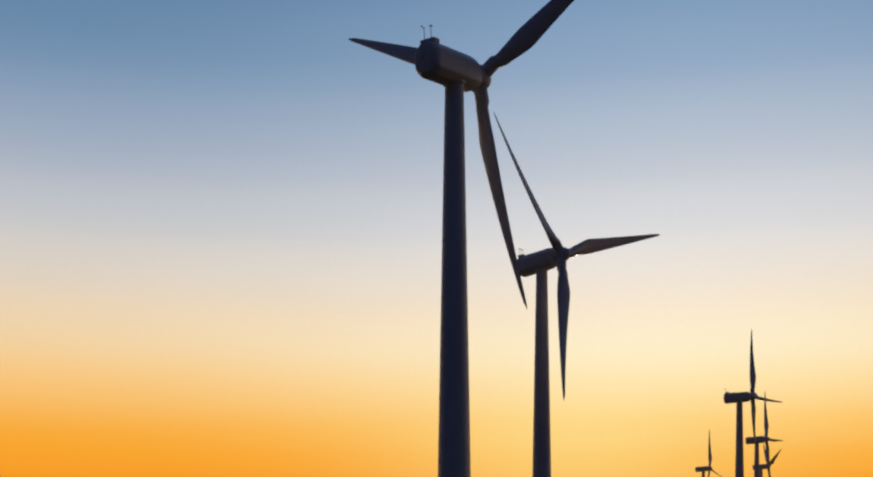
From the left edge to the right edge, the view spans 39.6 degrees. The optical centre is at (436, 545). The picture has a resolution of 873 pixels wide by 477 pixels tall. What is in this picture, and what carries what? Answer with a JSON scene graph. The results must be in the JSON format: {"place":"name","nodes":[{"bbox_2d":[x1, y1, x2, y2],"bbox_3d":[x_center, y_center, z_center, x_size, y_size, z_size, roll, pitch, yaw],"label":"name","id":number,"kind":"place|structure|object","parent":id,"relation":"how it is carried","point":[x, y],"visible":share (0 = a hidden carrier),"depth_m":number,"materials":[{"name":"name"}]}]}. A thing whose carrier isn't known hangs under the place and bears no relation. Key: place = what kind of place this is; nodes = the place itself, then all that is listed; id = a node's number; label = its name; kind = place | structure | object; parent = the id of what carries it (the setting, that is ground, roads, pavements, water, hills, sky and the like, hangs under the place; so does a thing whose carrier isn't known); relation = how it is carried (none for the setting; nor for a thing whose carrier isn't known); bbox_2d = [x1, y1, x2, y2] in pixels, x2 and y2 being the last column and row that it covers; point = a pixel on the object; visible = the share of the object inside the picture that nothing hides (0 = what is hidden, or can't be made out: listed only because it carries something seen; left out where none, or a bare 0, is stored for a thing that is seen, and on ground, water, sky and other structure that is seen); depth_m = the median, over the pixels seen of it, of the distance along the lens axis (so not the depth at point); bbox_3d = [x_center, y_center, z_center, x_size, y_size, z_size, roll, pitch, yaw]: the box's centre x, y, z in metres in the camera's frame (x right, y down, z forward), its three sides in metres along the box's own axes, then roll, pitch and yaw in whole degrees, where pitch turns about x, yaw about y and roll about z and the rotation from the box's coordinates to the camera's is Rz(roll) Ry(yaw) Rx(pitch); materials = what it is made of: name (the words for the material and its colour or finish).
{"place":"outdoors","nodes":[
{"label":"outdoors","id":0,"kind":"place"},
{"bbox_2d":[0,0,872,476],"label":"sky","id":1,"kind":"structure","parent":0,"point":[221,220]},
{"bbox_3d":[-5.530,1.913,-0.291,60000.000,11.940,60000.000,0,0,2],"label":"ground","id":2,"kind":"structure","parent":0,"visible":0},
{"bbox_2d":[348,0,573,476],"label":"turbine","id":3,"kind":"object","parent":2,"relation":"on","point":[456,74],"visible":1,"depth_m":159.69,"materials":[{"name":"paint"}]},
{"bbox_2d":[493,111,658,476],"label":"turbine","id":4,"kind":"object","parent":2,"relation":"on","point":[541,263],"visible":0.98,"depth_m":267.84,"materials":[{"name":"paint"}]},
{"bbox_2d":[695,430,721,476],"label":"turbine","id":5,"kind":"object","parent":2,"relation":"on","point":[702,469],"visible":1,"depth_m":1002.28,"materials":[{"name":"paint"}]},
{"bbox_2d":[723,329,781,476],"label":"turbine","id":6,"kind":"object","parent":2,"relation":"on","point":[738,398],"visible":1,"depth_m":516.55,"materials":[{"name":"paint"}]},
{"bbox_2d":[745,394,783,476],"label":"turbine","id":7,"kind":"object","parent":2,"relation":"on","point":[759,439],"visible":1,"depth_m":725.85,"materials":[{"name":"paint"}]},
{"bbox_2d":[752,443,780,476],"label":"turbine","id":8,"kind":"object","parent":2,"relation":"on","point":[762,466],"visible":0.83,"depth_m":975.42,"materials":[{"name":"paint"}]}
]}

